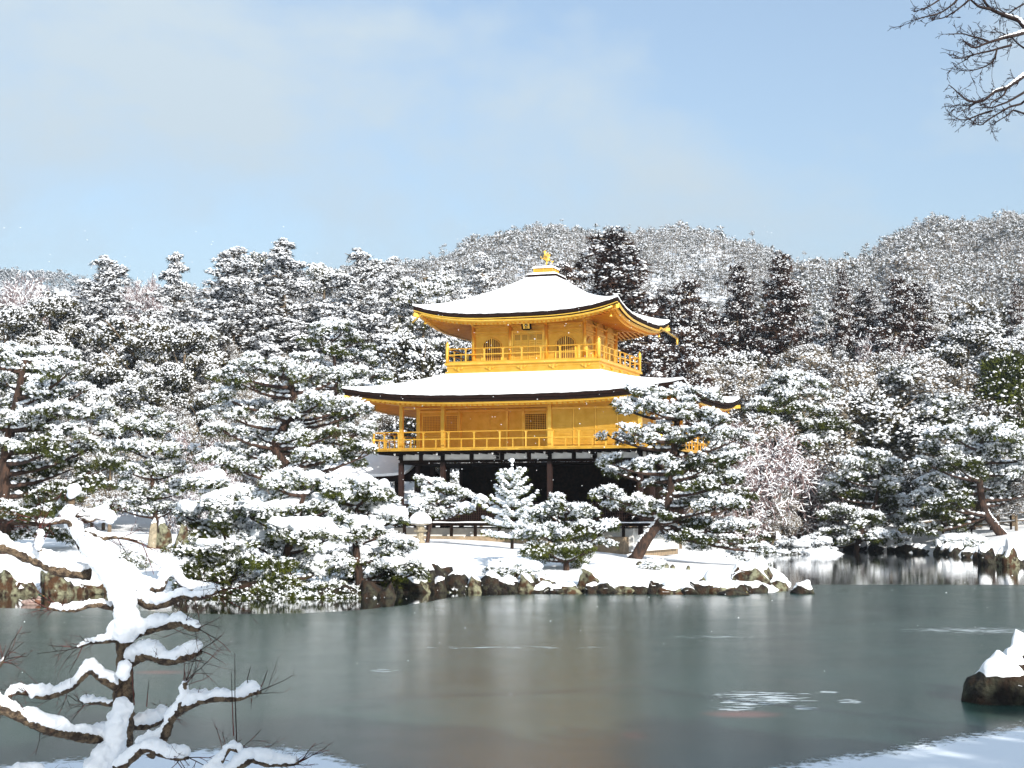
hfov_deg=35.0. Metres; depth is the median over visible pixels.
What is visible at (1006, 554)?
rock
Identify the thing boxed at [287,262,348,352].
pine tree
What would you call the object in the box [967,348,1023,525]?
evergreen tree
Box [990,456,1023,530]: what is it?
broadleaf tree
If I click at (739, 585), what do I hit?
rock
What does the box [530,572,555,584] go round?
rock
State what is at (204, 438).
broadleaf tree
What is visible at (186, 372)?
evergreen tree
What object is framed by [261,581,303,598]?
shrub
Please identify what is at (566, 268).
cedar tree
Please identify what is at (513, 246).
hill forest
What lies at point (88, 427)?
broadleaf tree
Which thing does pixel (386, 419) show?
broadleaf tree
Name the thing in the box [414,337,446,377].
pine tree
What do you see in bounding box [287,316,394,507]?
pine tree
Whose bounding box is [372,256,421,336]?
cypress tree
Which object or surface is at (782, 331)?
cedar tree
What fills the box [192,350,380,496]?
pine tree
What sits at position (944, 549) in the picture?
rock
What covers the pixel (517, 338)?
door
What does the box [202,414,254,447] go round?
broadleaf tree
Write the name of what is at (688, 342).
cedar tree
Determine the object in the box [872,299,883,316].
cypress tree
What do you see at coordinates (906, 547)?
rock
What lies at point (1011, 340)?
broadleaf tree
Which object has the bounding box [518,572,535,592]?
rock
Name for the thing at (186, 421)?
broadleaf tree
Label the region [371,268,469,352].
pine tree
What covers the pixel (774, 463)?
bare tree
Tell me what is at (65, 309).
evergreen tree
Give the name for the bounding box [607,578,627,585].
rock
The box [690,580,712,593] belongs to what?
rock
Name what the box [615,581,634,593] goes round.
rock
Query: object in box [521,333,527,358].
door
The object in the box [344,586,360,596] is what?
rock
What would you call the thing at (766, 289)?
cedar tree
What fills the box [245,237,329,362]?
cypress tree
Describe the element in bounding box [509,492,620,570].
pine tree
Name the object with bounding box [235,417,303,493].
pine tree
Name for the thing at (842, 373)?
broadleaf tree
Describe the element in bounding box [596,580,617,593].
rock
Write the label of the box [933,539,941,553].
rock
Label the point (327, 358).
broadleaf tree
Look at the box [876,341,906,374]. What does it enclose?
bare tree
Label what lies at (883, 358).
broadleaf tree
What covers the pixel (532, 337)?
door
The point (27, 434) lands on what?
pine tree
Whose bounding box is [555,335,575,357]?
arched window
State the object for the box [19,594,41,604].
rock
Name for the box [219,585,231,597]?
rock
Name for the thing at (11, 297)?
bare tree
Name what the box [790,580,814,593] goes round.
rock
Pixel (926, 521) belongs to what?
rail fence
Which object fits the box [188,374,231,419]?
broadleaf tree
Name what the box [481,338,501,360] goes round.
arched window
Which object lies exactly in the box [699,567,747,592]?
rock
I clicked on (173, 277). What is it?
cypress tree
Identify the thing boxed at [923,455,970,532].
evergreen tree
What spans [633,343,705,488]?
cedar tree
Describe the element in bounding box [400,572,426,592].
rock
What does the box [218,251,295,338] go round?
pine tree
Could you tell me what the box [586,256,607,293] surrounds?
cedar tree
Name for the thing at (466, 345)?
cypress tree
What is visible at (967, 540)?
shrub
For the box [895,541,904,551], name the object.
rock
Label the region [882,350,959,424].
broadleaf tree
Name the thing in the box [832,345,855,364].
cypress tree
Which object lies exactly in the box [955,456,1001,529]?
bare tree
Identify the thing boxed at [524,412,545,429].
lattice window
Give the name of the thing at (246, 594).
shrub
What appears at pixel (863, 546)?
rock
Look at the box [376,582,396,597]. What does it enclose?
rock
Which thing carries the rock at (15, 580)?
on the water
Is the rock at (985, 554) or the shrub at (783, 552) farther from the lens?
the shrub at (783, 552)
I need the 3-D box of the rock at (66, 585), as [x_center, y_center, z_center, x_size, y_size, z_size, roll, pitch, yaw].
[-13.897,6.069,49.787,1.294,1.448,1.082,1,-5,-7]
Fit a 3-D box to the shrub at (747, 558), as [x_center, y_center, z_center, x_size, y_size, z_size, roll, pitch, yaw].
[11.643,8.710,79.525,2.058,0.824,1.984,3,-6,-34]
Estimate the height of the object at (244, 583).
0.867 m
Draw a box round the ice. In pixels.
[0,585,1023,767]
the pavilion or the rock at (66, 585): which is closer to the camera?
the rock at (66, 585)
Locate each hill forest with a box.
[0,266,154,298]
[0,295,1023,403]
[24,267,382,327]
[287,219,888,328]
[712,208,1023,328]
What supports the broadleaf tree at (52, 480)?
on the ground
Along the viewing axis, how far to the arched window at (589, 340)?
76.13 m
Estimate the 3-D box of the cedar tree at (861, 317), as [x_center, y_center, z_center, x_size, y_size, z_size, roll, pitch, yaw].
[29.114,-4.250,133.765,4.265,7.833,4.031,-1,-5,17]
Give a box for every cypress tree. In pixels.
[69,254,145,361]
[75,325,103,380]
[141,252,204,359]
[180,246,302,367]
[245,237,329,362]
[302,247,397,378]
[353,314,387,383]
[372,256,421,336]
[405,280,437,337]
[431,261,461,359]
[455,339,471,361]
[458,252,498,299]
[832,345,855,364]
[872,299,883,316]
[915,280,952,333]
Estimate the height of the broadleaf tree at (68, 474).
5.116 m
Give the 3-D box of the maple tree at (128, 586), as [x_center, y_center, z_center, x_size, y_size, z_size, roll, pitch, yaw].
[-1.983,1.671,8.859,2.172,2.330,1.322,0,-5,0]
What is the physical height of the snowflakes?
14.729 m
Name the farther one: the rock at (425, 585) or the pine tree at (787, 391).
the pine tree at (787, 391)
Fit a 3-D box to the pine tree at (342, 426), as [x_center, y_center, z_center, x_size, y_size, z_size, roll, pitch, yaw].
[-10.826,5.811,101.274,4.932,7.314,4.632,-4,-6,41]
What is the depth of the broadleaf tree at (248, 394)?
114.54 m
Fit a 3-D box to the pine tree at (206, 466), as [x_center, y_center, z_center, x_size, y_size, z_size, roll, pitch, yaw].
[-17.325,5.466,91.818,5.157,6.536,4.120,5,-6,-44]
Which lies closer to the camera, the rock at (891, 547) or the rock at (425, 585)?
the rock at (425, 585)
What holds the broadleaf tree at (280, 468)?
on the ground
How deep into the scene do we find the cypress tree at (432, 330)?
135.73 m
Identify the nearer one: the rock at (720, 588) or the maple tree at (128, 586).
the maple tree at (128, 586)
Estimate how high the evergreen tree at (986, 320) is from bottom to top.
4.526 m
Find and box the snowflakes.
[2,225,1019,694]
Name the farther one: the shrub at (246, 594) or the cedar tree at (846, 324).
the cedar tree at (846, 324)
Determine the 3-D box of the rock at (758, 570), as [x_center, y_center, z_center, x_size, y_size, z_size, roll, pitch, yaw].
[7.708,6.351,53.377,1.690,1.466,1.406,-1,-5,11]
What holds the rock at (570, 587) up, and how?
on the ground
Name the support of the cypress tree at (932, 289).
on the ground
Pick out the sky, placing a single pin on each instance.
(131, 131)
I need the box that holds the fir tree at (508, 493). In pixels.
[475,458,540,548]
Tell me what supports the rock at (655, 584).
on the ground
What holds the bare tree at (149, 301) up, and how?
on the ground
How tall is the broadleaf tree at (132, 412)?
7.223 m
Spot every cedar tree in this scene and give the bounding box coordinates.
[554,260,583,289]
[571,226,695,376]
[580,336,652,526]
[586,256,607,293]
[626,273,677,352]
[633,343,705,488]
[652,287,677,346]
[657,278,731,366]
[657,326,733,541]
[706,261,766,355]
[747,249,830,368]
[760,287,790,359]
[822,267,858,360]
[848,286,887,353]
[864,274,926,357]
[898,281,941,354]
[1005,280,1023,337]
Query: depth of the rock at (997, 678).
20.65 m
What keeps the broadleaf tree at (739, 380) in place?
on the ground
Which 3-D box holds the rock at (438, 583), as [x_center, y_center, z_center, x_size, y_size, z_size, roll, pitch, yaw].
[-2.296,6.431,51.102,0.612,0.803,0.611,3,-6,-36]
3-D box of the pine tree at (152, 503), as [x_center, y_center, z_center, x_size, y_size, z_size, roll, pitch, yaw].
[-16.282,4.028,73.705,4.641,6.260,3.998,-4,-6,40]
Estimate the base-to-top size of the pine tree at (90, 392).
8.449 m
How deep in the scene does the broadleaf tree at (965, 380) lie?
114.18 m
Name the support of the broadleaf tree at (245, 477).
on the ground
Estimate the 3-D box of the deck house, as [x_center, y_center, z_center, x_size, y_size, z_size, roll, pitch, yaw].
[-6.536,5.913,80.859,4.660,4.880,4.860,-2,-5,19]
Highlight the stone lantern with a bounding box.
[409,512,431,542]
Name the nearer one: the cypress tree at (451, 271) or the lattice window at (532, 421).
the lattice window at (532, 421)
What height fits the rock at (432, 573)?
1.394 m
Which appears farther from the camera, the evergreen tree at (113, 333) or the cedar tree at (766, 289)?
the cedar tree at (766, 289)
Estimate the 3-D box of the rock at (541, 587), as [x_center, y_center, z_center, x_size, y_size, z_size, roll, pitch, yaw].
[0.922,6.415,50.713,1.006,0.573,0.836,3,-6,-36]
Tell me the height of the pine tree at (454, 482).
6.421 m
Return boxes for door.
[514,333,520,359]
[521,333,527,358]
[529,333,535,358]
[536,332,542,358]
[601,337,602,357]
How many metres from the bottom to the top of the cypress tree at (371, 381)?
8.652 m
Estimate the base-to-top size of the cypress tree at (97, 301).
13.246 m
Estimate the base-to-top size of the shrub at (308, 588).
1.014 m
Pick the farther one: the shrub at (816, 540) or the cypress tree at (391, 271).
the cypress tree at (391, 271)
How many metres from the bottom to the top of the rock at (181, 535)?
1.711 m
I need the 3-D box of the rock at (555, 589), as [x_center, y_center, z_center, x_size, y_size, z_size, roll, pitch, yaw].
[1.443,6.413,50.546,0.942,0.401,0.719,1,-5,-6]
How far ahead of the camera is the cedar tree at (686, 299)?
122.26 m
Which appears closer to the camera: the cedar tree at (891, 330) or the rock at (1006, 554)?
the rock at (1006, 554)
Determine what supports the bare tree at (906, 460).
on the ground
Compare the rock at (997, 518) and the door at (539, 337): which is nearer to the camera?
the door at (539, 337)
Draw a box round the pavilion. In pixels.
[342,250,739,555]
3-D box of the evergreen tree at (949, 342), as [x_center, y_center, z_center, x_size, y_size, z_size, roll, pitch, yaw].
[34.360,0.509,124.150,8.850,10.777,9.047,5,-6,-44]
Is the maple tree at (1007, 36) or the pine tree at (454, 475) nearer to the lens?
the maple tree at (1007, 36)
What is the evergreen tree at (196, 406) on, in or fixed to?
on the ground
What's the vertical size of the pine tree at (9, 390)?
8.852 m
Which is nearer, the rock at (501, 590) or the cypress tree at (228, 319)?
the rock at (501, 590)
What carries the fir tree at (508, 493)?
on the ground
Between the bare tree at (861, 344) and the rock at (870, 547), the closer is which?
the rock at (870, 547)
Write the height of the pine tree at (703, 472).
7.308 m
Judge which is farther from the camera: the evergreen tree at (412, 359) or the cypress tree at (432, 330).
the cypress tree at (432, 330)
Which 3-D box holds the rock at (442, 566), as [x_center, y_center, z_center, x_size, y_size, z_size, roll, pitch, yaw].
[-2.321,6.402,53.859,0.768,1.442,0.903,-4,-6,43]
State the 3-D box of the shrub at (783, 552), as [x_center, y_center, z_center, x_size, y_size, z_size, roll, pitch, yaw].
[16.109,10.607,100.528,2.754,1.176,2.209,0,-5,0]
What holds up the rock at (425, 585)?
on the ground
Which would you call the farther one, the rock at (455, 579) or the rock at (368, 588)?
the rock at (455, 579)
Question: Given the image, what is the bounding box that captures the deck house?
[324,454,439,527]
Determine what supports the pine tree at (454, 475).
on the ground
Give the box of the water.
[0,550,1023,613]
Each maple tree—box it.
[0,476,339,767]
[888,0,1023,140]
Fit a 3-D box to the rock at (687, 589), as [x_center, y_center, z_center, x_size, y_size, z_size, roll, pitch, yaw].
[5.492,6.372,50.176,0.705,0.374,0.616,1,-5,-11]
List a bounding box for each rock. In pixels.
[0,561,39,595]
[19,594,41,604]
[40,570,76,594]
[75,575,106,593]
[147,518,156,547]
[156,517,171,547]
[174,521,187,545]
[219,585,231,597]
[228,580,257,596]
[314,587,330,597]
[332,584,353,596]
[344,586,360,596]
[359,580,382,597]
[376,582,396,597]
[394,582,400,592]
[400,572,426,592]
[417,563,436,582]
[419,576,430,592]
[429,576,446,592]
[430,555,453,576]
[445,570,468,592]
[467,573,481,592]
[480,570,499,592]
[497,574,512,592]
[498,575,519,592]
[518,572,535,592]
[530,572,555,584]
[531,581,550,593]
[546,584,563,593]
[559,581,582,593]
[577,563,599,592]
[585,582,597,593]
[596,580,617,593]
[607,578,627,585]
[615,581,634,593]
[630,581,647,593]
[647,578,663,593]
[656,583,683,593]
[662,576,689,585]
[681,585,698,593]
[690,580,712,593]
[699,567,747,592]
[709,583,737,593]
[716,589,749,594]
[730,555,772,584]
[734,580,746,591]
[743,580,768,592]
[770,571,788,589]
[772,531,780,546]
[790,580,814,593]
[845,540,855,549]
[860,542,869,549]
[868,543,873,550]
[874,543,883,550]
[887,542,895,551]
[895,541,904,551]
[900,539,913,552]
[912,543,920,552]
[917,544,930,553]
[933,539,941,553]
[938,542,951,554]
[948,541,963,554]
[961,547,973,556]
[961,650,1023,704]
[972,545,977,559]
[977,542,995,563]
[990,512,1000,529]
[996,539,1019,566]
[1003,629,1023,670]
[1016,551,1023,564]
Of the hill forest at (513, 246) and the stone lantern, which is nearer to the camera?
the stone lantern
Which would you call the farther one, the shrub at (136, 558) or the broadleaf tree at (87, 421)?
the broadleaf tree at (87, 421)
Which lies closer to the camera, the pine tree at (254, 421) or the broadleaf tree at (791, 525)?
the pine tree at (254, 421)
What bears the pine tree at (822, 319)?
on the ground
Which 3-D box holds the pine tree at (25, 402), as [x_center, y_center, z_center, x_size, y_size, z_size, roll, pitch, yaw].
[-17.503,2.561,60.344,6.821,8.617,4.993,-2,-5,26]
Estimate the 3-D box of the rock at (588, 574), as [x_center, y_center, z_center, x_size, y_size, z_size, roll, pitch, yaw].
[2.534,6.250,50.946,0.795,1.274,0.812,4,-6,-39]
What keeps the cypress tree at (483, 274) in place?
on the ground
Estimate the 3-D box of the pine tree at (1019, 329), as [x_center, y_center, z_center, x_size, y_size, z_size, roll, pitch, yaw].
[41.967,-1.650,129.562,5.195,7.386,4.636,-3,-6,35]
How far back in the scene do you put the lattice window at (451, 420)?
78.05 m
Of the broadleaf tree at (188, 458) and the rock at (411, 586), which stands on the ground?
the broadleaf tree at (188, 458)
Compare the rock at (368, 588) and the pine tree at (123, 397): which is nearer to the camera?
the rock at (368, 588)
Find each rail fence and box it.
[775,530,908,549]
[914,506,1007,523]
[942,512,1023,533]
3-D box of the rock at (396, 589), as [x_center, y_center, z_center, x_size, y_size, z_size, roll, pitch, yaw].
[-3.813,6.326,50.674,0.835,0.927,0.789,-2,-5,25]
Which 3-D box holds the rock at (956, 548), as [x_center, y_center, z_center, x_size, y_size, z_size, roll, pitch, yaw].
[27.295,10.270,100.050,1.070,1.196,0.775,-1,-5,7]
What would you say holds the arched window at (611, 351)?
in the pavilion
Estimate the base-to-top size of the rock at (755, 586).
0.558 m
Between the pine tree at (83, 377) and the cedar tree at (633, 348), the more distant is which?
the pine tree at (83, 377)
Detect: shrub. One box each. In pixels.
[115,547,152,568]
[211,586,230,597]
[228,583,269,598]
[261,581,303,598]
[293,579,337,598]
[331,585,361,598]
[480,555,545,578]
[638,557,667,569]
[733,555,773,564]
[755,548,790,554]
[772,536,810,553]
[798,531,838,550]
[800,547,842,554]
[931,532,987,547]
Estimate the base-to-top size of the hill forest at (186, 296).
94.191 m
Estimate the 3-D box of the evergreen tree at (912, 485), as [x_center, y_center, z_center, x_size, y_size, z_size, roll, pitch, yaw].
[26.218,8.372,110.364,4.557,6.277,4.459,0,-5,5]
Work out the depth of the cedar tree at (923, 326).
129.50 m
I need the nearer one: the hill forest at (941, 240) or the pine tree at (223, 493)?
the pine tree at (223, 493)
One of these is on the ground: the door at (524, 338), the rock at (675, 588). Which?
the rock at (675, 588)
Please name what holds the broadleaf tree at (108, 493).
on the ground
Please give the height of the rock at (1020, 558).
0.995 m
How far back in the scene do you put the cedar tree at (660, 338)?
113.91 m
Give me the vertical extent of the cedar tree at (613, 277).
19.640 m
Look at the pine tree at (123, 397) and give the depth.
107.89 m
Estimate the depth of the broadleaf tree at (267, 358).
127.75 m
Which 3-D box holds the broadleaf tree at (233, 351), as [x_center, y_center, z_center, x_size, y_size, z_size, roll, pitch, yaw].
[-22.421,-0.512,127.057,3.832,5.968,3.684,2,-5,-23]
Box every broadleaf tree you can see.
[11,436,61,505]
[54,423,105,528]
[59,412,108,471]
[59,453,127,527]
[64,452,131,529]
[80,446,156,531]
[94,387,147,459]
[136,441,187,528]
[147,418,199,452]
[150,402,206,445]
[164,448,206,511]
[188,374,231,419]
[193,431,236,482]
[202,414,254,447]
[212,343,242,383]
[229,453,264,512]
[233,377,282,423]
[234,420,281,486]
[257,343,291,383]
[276,374,328,404]
[291,410,332,470]
[304,355,342,394]
[339,412,412,494]
[685,484,741,521]
[689,362,738,418]
[701,362,811,455]
[726,376,870,537]
[742,485,803,542]
[760,343,833,389]
[783,352,900,524]
[865,350,913,375]
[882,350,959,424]
[883,360,1023,514]
[916,324,948,352]
[986,333,1023,354]
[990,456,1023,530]
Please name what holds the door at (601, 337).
in the pavilion
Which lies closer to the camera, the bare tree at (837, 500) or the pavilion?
the pavilion
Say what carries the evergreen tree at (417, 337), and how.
on the ground
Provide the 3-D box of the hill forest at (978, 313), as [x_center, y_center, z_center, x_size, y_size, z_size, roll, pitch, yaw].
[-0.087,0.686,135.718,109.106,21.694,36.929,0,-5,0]
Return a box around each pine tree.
[0,340,126,553]
[0,361,51,397]
[0,407,74,476]
[48,354,98,420]
[48,375,102,422]
[83,375,159,458]
[87,363,145,420]
[93,405,209,528]
[127,347,175,437]
[159,423,242,533]
[159,468,280,590]
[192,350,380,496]
[207,465,360,598]
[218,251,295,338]
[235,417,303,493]
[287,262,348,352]
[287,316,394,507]
[307,421,355,470]
[310,470,432,589]
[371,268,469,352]
[406,426,458,526]
[406,474,490,542]
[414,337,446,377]
[450,462,501,526]
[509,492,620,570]
[585,382,778,561]
[678,446,715,548]
[742,369,864,538]
[767,353,786,369]
[809,309,836,345]
[814,446,919,551]
[855,359,961,508]
[898,389,975,526]
[899,419,1023,537]
[914,393,1023,526]
[1012,323,1023,334]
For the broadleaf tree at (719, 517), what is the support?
on the ground
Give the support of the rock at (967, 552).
on the ground
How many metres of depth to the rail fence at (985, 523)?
109.52 m
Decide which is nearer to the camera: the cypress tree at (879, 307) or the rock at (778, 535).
the rock at (778, 535)
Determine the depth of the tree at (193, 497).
84.79 m
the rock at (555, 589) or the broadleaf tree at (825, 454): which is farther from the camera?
the broadleaf tree at (825, 454)
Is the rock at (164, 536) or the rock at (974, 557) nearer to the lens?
the rock at (164, 536)
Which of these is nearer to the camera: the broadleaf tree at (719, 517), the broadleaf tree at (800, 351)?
the broadleaf tree at (719, 517)
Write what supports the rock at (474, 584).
on the ground
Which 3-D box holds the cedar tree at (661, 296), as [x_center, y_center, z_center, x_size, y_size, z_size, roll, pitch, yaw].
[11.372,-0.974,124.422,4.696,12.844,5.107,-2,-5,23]
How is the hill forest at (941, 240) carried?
on the ground
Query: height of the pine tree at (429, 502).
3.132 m
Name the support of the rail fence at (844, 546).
on the ground
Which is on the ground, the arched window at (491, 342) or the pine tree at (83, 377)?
the pine tree at (83, 377)
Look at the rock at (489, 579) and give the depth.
50.80 m
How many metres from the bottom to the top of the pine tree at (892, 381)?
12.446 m
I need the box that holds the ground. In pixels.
[0,237,1023,592]
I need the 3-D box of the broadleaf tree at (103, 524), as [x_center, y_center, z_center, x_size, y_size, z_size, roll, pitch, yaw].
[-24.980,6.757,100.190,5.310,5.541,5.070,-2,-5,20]
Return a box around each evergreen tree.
[0,304,49,396]
[1,291,94,378]
[80,315,196,439]
[138,323,224,416]
[174,392,233,446]
[250,390,277,422]
[370,332,446,526]
[411,336,452,357]
[435,467,458,491]
[698,351,753,370]
[725,350,808,379]
[802,386,944,533]
[868,461,924,539]
[914,320,1005,368]
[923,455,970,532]
[938,335,1023,370]
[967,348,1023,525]
[974,317,1003,349]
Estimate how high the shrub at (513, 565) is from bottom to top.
0.947 m
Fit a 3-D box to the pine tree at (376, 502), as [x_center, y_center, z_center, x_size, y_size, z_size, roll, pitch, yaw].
[-4.503,4.674,49.863,4.163,4.167,3.055,0,-5,0]
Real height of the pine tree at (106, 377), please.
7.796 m
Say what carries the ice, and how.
on the water
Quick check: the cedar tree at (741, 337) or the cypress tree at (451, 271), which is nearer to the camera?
the cedar tree at (741, 337)
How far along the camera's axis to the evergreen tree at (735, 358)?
119.71 m
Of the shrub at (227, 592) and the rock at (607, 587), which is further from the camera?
the rock at (607, 587)
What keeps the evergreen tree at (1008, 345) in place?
on the ground
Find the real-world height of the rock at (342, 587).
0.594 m
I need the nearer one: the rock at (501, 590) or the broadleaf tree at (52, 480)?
the rock at (501, 590)
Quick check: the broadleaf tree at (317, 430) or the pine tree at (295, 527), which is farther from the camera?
the broadleaf tree at (317, 430)
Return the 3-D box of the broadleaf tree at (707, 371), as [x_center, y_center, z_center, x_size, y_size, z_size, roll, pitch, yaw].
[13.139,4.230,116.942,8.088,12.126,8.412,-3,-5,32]
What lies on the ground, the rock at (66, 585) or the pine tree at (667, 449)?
the pine tree at (667, 449)
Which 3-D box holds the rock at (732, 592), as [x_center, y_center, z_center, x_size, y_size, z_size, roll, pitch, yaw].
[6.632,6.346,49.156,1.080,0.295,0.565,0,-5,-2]
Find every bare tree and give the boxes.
[0,270,57,327]
[117,273,167,322]
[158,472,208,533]
[684,412,824,545]
[738,442,835,540]
[786,428,873,534]
[853,331,915,374]
[866,451,943,515]
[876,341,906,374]
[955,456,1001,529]
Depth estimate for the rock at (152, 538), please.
61.75 m
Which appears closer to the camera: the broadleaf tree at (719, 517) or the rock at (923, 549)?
the rock at (923, 549)
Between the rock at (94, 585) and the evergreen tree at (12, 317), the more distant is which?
the evergreen tree at (12, 317)
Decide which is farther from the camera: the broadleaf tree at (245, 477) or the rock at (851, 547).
the rock at (851, 547)
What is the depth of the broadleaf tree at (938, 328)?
129.83 m
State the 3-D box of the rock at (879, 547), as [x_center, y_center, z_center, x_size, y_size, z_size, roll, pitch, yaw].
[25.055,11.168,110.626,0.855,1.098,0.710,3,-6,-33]
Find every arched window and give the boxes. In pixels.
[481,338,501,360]
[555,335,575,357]
[586,336,592,356]
[608,344,613,361]
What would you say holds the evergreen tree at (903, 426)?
on the ground
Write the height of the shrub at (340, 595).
0.940 m
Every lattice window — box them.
[422,415,440,431]
[446,415,457,430]
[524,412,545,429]
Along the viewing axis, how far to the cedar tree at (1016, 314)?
133.04 m
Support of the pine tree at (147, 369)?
on the ground
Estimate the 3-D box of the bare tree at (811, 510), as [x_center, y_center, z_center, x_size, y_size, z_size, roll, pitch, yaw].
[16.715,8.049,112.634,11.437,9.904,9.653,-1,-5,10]
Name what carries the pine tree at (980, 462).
on the ground
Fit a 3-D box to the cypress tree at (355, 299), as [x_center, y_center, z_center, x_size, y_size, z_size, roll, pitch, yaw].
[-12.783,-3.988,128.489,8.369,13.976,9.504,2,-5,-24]
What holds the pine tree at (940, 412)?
on the ground
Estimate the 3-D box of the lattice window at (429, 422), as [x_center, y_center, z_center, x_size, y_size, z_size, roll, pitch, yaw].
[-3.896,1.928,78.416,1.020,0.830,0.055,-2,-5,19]
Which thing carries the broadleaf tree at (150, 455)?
on the ground
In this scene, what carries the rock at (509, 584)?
on the ground
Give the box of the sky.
[0,0,1023,300]
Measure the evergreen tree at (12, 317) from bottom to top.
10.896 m
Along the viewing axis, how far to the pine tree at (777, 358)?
125.83 m
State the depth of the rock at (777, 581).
52.85 m
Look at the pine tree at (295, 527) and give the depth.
48.32 m
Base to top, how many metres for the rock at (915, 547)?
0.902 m
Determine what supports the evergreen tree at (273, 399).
on the ground
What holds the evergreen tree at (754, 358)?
on the ground
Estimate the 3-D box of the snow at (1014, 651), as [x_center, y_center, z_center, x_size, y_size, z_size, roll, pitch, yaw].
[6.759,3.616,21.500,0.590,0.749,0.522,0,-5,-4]
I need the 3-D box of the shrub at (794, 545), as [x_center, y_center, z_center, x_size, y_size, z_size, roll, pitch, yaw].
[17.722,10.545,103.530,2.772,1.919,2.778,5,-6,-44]
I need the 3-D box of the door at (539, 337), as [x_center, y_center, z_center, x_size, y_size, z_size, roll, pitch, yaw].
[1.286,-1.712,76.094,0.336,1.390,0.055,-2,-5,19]
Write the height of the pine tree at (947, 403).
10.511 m
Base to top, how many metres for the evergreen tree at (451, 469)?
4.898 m
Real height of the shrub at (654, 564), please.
0.581 m
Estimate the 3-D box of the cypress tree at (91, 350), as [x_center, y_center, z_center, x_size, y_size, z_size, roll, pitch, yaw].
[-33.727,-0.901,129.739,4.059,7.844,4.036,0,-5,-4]
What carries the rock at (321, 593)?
in the water
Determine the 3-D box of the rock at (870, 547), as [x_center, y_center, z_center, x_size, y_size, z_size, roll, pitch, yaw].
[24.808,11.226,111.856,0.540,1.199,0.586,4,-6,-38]
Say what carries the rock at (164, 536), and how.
on the ground
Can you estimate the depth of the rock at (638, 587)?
50.10 m
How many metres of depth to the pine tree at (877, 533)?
107.00 m
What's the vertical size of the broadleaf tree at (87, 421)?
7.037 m
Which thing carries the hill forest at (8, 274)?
on the ground
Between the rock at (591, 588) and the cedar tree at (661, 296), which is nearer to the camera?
the rock at (591, 588)

